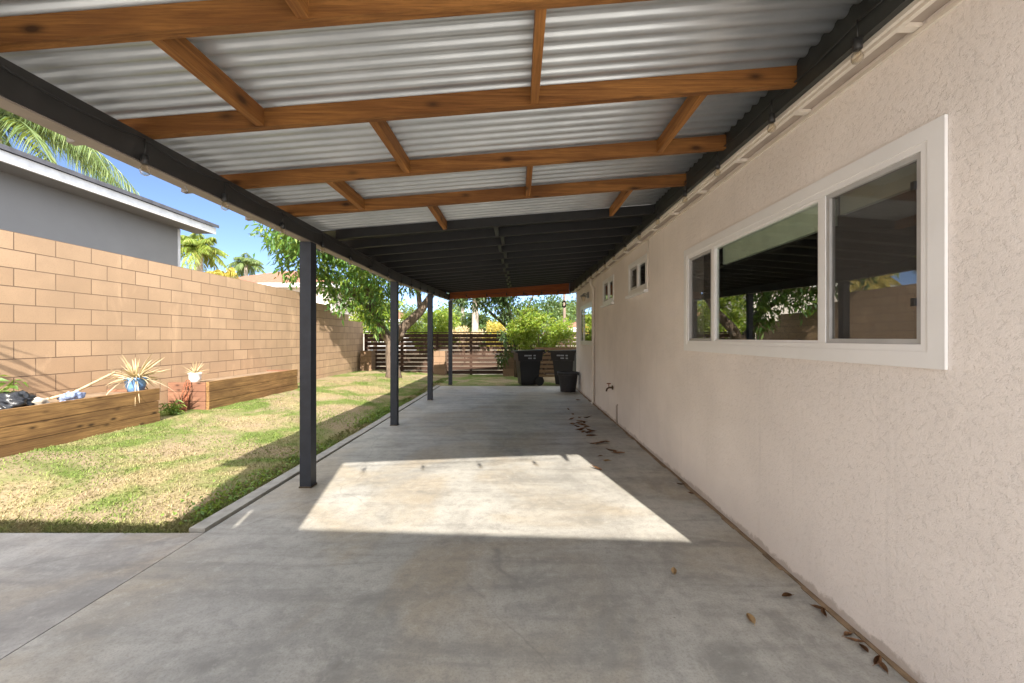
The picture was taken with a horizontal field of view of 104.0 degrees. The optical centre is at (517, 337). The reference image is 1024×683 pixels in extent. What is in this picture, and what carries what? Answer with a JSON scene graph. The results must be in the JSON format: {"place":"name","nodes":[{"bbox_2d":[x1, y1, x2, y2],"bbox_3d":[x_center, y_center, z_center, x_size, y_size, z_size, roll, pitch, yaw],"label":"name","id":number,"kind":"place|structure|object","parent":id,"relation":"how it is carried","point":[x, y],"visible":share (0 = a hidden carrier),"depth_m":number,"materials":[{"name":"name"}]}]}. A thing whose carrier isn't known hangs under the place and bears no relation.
{"place":"outdoors","nodes":[
{"label":"outdoors","id":0,"kind":"place"},
{"bbox_2d":[0,533,203,659],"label":"side path","id":1,"kind":"structure","parent":0,"point":[48,581],"depth_m":2.25,"materials":[{"name":"concrete"}]},
{"bbox_2d":[0,369,559,533],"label":"lawn","id":2,"kind":"structure","parent":0,"point":[459,380],"depth_m":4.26,"materials":[{"name":"green plant"}]},
{"bbox_2d":[0,388,159,457],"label":"planter box","id":3,"kind":"object","parent":2,"relation":"on","point":[54,422],"visible":0.9,"depth_m":4.46,"materials":[{"name":"wood"}]},
{"bbox_2d":[0,375,27,392],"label":"green plant","id":4,"kind":"object","parent":3,"relation":"on","point":[10,385],"visible":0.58,"depth_m":4.11,"materials":[{"name":"green plant"}]},
{"bbox_2d":[0,390,36,409],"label":"plastic bag","id":5,"kind":"object","parent":3,"relation":"on","point":[17,399],"visible":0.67,"depth_m":4.01,"materials":[{"name":"black plastic"}]},
{"bbox_2d":[31,397,49,404],"bbox_3d":[-5.084,0.691,4.220,0.141,0.138,0.206,0,0,0],"label":"rock","id":6,"kind":"object","parent":3,"relation":"on","point":[37,400],"visible":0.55,"depth_m":4.21,"materials":[{"name":"stone"}]},
{"bbox_2d":[46,371,115,401],"bbox_3d":[-5.198,0.591,4.687,0.121,0.326,0.878,0,0,0],"label":"garden tool","id":7,"kind":"object","parent":3,"relation":"on","point":[73,395],"visible":0.88,"depth_m":4.67,"materials":[{"name":"wood"}]},
{"bbox_2d":[93,354,175,402],"bbox_3d":[-5.167,0.592,5.419,0.793,0.811,0.870,0,0,26],"label":"potted plant","id":8,"kind":"object","parent":3,"relation":"on","point":[133,380],"visible":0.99,"depth_m":5.35,"materials":[{"name":"beige plant"}]},
{"bbox_2d":[159,399,185,414],"bbox_3d":[-5.129,1.049,5.942,0.405,0.261,0.351,0,0,18],"label":"tall grass tuft","id":9,"kind":"object","parent":2,"relation":"on","point":[172,410],"visible":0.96,"depth_m":5.93,"materials":[{"name":"green plant"}]},
{"bbox_2d":[177,380,190,410],"bbox_3d":[-5.270,0.919,6.328,0.154,0.505,0.148,0,0,0],"label":"garden trellis","id":10,"kind":"object","parent":2,"relation":"on","point":[185,399],"visible":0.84,"depth_m":6.32,"materials":[{"name":"orange wood"}]},
{"bbox_2d":[168,369,297,409],"bbox_3d":[-5.287,0.967,7.710,0.667,0.526,2.580,0,0,0],"label":"planter box","id":11,"kind":"object","parent":2,"relation":"on","point":[208,394],"visible":0.85,"depth_m":7.01,"materials":[{"name":"wood"}]},
{"bbox_2d":[177,361,211,381],"bbox_3d":[-5.345,0.546,6.616,0.423,0.393,0.381,0,0,0],"label":"potted plant","id":12,"kind":"object","parent":11,"relation":"on","point":[194,375],"visible":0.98,"depth_m":6.56,"materials":[{"name":"white plant"}]},
{"bbox_2d":[244,221,433,377],"bbox_3d":[-3.798,-1.367,11.414,5.398,5.564,5.909,0,0,0],"label":"fruit tree","id":13,"kind":"object","parent":2,"relation":"on","point":[287,247],"visible":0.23,"depth_m":10.86,"materials":[{"name":"green plant"}]},
{"bbox_2d":[448,293,561,376],"bbox_3d":[-0.506,-0.652,12.627,3.941,4.016,2.445,0,0,0],"label":"shade tree","id":14,"kind":"object","parent":2,"relation":"on","point":[504,303],"visible":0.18,"depth_m":12.90,"materials":[{"name":"green plant"}]},
{"bbox_2d":[511,349,545,385],"bbox_3d":[0.302,0.829,11.325,0.906,1.001,0.630,0,0,-12],"label":"wheeled bin","id":15,"kind":"object","parent":2,"relation":"on","point":[528,365],"visible":1,"depth_m":11.08,"materials":[{"name":"black plastic"}]},
{"bbox_2d":[501,303,575,377],"bbox_3d":[0.723,0.108,13.003,2.597,2.509,1.574,0,0,0],"label":"lime bush","id":16,"kind":"object","parent":2,"relation":"on","point":[526,329],"visible":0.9,"depth_m":12.76,"materials":[{"name":"green plant"}]},
{"bbox_2d":[548,350,575,383],"bbox_3d":[1.381,0.829,11.340,0.906,1.001,0.630,0,0,25],"label":"wheeled bin","id":17,"kind":"object","parent":2,"relation":"on","point":[564,360],"visible":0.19,"depth_m":11.11,"materials":[{"name":"black plastic"}]},
{"bbox_2d":[571,0,1023,682],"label":"house","id":18,"kind":"structure","parent":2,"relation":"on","point":[809,356],"depth_m":1.77,"materials":[{"name":"paint"}]},
{"bbox_2d":[580,292,588,298],"bbox_3d":[1.407,-0.875,8.500,0.184,0.190,0.150,0,0,0],"label":"wall lantern","id":19,"kind":"object","parent":18,"relation":"attached to","point":[584,295],"depth_m":8.47,"materials":[{"name":"grey metal"}]},
{"bbox_2d":[589,279,594,403],"bbox_3d":[1.432,0.078,7.778,0.127,2.435,0.087,0,0,-33],"label":"downspout","id":20,"kind":"object","parent":18,"relation":"attached to","point":[593,340],"visible":1,"depth_m":7.77,"materials":[{"name":"beige metal"}]},
{"bbox_2d":[647,239,648,286],"bbox_3d":[1.487,-0.855,4.580,0.017,0.550,0.017,0,0,0],"label":"conduit","id":21,"kind":"object","parent":18,"relation":"attached to","point":[647,262],"visible":1,"depth_m":4.57,"materials":[{"name":"beige metal"}]},
{"bbox_2d":[2,124,575,327],"label":"sky","id":22,"kind":"structure","parent":0,"point":[231,236],"materials":[{"name":"blue"}]},
{"bbox_2d":[234,271,369,350],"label":"house","id":23,"kind":"structure","parent":0,"point":[268,279],"depth_m":26.27,"materials":[{"name":"paint"}]},
{"bbox_2d":[0,386,908,682],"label":"patio slab","id":24,"kind":"structure","parent":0,"point":[478,534],"depth_m":2.11,"materials":[{"name":"concrete"}]},
{"bbox_2d":[0,0,913,487],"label":"patio cover","id":25,"kind":"object","parent":24,"relation":"on","point":[470,148],"visible":0.97,"depth_m":1.94,"materials":[{"name":"metal"}]},
{"bbox_2d":[0,64,449,299],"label":"string light","id":26,"kind":"object","parent":25,"relation":"hanging from","point":[145,159],"visible":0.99,"depth_m":2.08,"materials":[{"name":"black plastic"}]},
{"bbox_2d":[454,289,567,296],"bbox_3d":[-0.200,-1.153,10.470,3.003,0.251,0.041,0,0,0],"label":"string light","id":27,"kind":"object","parent":25,"relation":"hanging from","point":[516,292],"visible":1,"depth_m":10.48,"materials":[{"name":"black plastic"}]},
{"bbox_2d":[570,0,883,293],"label":"string light","id":28,"kind":"object","parent":25,"relation":"hanging from","point":[857,43],"visible":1,"depth_m":2.09,"materials":[{"name":"black plastic"}]},
{"bbox_2d":[557,371,578,391],"bbox_3d":[1.220,1.063,9.750,0.536,0.472,0.536,0,0,0],"label":"flower pot","id":29,"kind":"object","parent":24,"relation":"on","point":[567,381],"visible":1,"depth_m":9.57,"materials":[{"name":"black plastic"}]},
{"bbox_2d":[671,567,676,574],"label":"dry leaf","id":30,"kind":"object","parent":24,"relation":"on","point":[673,570],"visible":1,"depth_m":2.22,"materials":[{"name":"brown plant"}]},
{"bbox_2d":[576,388,917,682],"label":"joint dirt","id":31,"kind":"structure","parent":24,"relation":"on","point":[889,661],"depth_m":2.15,"materials":[{"name":"soil"}]},
{"bbox_2d":[746,613,755,624],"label":"dry leaf","id":32,"kind":"object","parent":24,"relation":"on","point":[751,618],"visible":1,"depth_m":1.84,"materials":[{"name":"brown plant"}]},
{"bbox_2d":[782,592,793,596],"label":"dry leaf","id":33,"kind":"object","parent":24,"relation":"on","point":[786,594],"visible":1,"depth_m":2.01,"materials":[{"name":"brown plant"}]},
{"bbox_2d":[842,636,865,641],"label":"dry leaf","id":34,"kind":"object","parent":24,"relation":"on","point":[854,639],"visible":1,"depth_m":1.71,"materials":[{"name":"brown plant"}]},
{"bbox_2d":[858,642,868,651],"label":"dry leaf","id":35,"kind":"object","parent":24,"relation":"on","point":[864,647],"visible":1,"depth_m":1.67,"materials":[{"name":"brown plant"}]},
{"bbox_2d":[872,655,881,665],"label":"dry leaf","id":36,"kind":"object","parent":24,"relation":"on","point":[877,658],"visible":1,"depth_m":1.61,"materials":[{"name":"brown plant"}]},
{"bbox_2d":[879,660,887,672],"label":"dry leaf","id":37,"kind":"object","parent":24,"relation":"on","point":[883,666],"visible":1,"depth_m":1.57,"materials":[{"name":"brown plant"}]},
{"bbox_2d":[452,298,483,318],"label":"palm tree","id":38,"kind":"object","parent":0,"point":[462,310],"depth_m":31.59,"materials":[{"name":"green plant"}]},
{"label":"ground","id":39,"kind":"structure","parent":0,"visible":0},
{"bbox_2d":[0,108,138,194],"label":"palm tree","id":40,"kind":"object","parent":39,"relation":"on","point":[88,157],"visible":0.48,"depth_m":13.52,"materials":[{"name":"green plant"}]},
{"bbox_2d":[0,143,218,266],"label":"neighbor house","id":41,"kind":"structure","parent":39,"relation":"on","point":[42,198],"depth_m":6.01,"materials":[{"name":"grey paint"}]},
{"bbox_2d":[0,229,362,410],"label":"block wall","id":42,"kind":"structure","parent":39,"relation":"on","point":[73,317],"depth_m":5.87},
{"bbox_2d":[181,233,228,271],"bbox_3d":[-20.159,-2.575,24.982,3.376,8.056,3.768,0,0,32],"label":"palm tree","id":43,"kind":"object","parent":39,"relation":"on","point":[198,248],"visible":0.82,"depth_m":24.83,"materials":[{"name":"green plant"}]},
{"bbox_2d":[207,267,240,279],"bbox_3d":[-15.335,-1.137,20.750,2.762,5.180,2.662,0,0,42],"label":"dry shrub","id":44,"kind":"object","parent":39,"relation":"on","point":[230,272],"visible":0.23,"depth_m":20.81,"materials":[{"name":"yellow plant"}]},
{"bbox_2d":[225,252,265,276],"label":"palm tree","id":45,"kind":"object","parent":39,"relation":"on","point":[244,266],"visible":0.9,"depth_m":48.67,"materials":[{"name":"green plant"}]},
{"bbox_2d":[189,385,439,532],"bbox_3d":[-2.167,1.365,6.769,0.114,0.169,8.138,0,0,0],"label":"mow strip","id":46,"kind":"object","parent":39,"relation":"on","point":[216,519],"visible":0.32,"depth_m":3.46,"materials":[{"name":"grey concrete"}]},
{"bbox_2d":[360,351,374,370],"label":"block pillar","id":47,"kind":"structure","parent":39,"relation":"on","point":[367,360],"depth_m":14.00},
{"bbox_2d":[349,287,406,333],"bbox_3d":[-6.977,-0.709,19.615,3.019,4.328,2.728,0,0,0],"label":"garden tree","id":48,"kind":"object","parent":39,"relation":"on","point":[354,318],"visible":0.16,"depth_m":19.37,"materials":[{"name":"green plant"}]},
{"bbox_2d":[399,302,426,333],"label":"tree","id":49,"kind":"object","parent":39,"relation":"on","point":[406,309],"visible":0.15,"depth_m":43.25,"materials":[{"name":"green plant"}]},
{"bbox_2d":[399,306,460,333],"bbox_3d":[-3.712,0.032,16.746,2.727,2.836,2.182,0,0,-22],"label":"hedge shrub","id":50,"kind":"object","parent":39,"relation":"on","point":[441,320],"visible":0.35,"depth_m":16.47,"materials":[{"name":"green plant"}]},
{"bbox_2d":[434,351,446,374],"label":"block pillar","id":51,"kind":"structure","parent":39,"relation":"on","point":[440,362],"depth_m":14.00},
{"bbox_2d":[420,300,468,333],"bbox_3d":[-6.653,-1.190,37.861,5.090,5.292,5.539,0,0,0],"label":"tree","id":52,"kind":"object","parent":39,"relation":"on","point":[457,311],"visible":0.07,"depth_m":37.24,"materials":[{"name":"green plant"}]},
{"bbox_2d":[452,325,484,333],"bbox_3d":[-3.229,0.264,24.057,2.767,2.372,1.640,0,0,0],"label":"dry shrub","id":53,"kind":"object","parent":39,"relation":"on","point":[460,329],"visible":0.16,"depth_m":24.02,"materials":[{"name":"yellow plant"}]},
{"bbox_2d":[364,332,575,374],"bbox_3d":[0.475,0.618,14.465,12.050,1.665,0.130,0,0,0],"label":"wooden fence","id":54,"kind":"object","parent":39,"relation":"on","point":[474,354],"visible":0.26,"depth_m":14.42,"materials":[{"name":"brown wood"}]},
{"bbox_2d":[455,311,499,333],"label":"tree","id":55,"kind":"object","parent":39,"relation":"on","point":[482,320],"visible":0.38,"depth_m":29.53,"materials":[{"name":"green plant"}]},
{"bbox_2d":[456,297,500,331],"bbox_3d":[-2.598,-1.499,26.050,3.418,5.901,3.460,0,0,0],"label":"palm tree","id":56,"kind":"object","parent":39,"relation":"on","point":[475,320],"depth_m":25.82,"materials":[{"name":"beige plant"}]},
{"bbox_2d":[484,319,506,333],"bbox_3d":[-0.497,0.206,21.086,3.065,2.489,1.794,0,0,0],"label":"dry shrub","id":57,"kind":"object","parent":39,"relation":"on","point":[498,326],"visible":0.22,"depth_m":20.82,"materials":[{"name":"yellow plant"}]},
{"bbox_2d":[503,351,513,375],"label":"block pillar","id":58,"kind":"structure","parent":39,"relation":"on","point":[508,370],"depth_m":14.00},
{"bbox_2d":[500,303,552,331],"bbox_3d":[0.648,-0.927,33.063,4.660,4.767,4.271,0,0,44],"label":"tree","id":59,"kind":"object","parent":39,"relation":"on","point":[515,314],"visible":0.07,"depth_m":32.55,"materials":[{"name":"green plant"}]},
{"bbox_2d":[531,297,575,333],"bbox_3d":[3.459,-1.240,35.690,5.152,5.390,5.594,0,0,0],"label":"tree","id":60,"kind":"object","parent":39,"relation":"on","point":[558,315],"visible":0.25,"depth_m":35.14,"materials":[{"name":"green plant"}]},
{"bbox_2d":[534,347,575,376],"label":"slatted gate","id":61,"kind":"structure","parent":39,"relation":"on","point":[550,362],"depth_m":12.10,"materials":[{"name":"brown wood"}]},
{"bbox_2d":[563,294,565,322],"bbox_3d":[3.600,-1.225,30.985,1.400,5.350,0.290,0,0,0],"label":"utility pole","id":62,"kind":"object","parent":39,"relation":"on","point":[564,309],"visible":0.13,"depth_m":30.93,"materials":[{"name":"brown wood"}]},
{"bbox_2d":[560,296,575,320],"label":"tree","id":63,"kind":"object","parent":39,"relation":"on","point":[571,306],"visible":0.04,"depth_m":39.48,"materials":[{"name":"green plant"}]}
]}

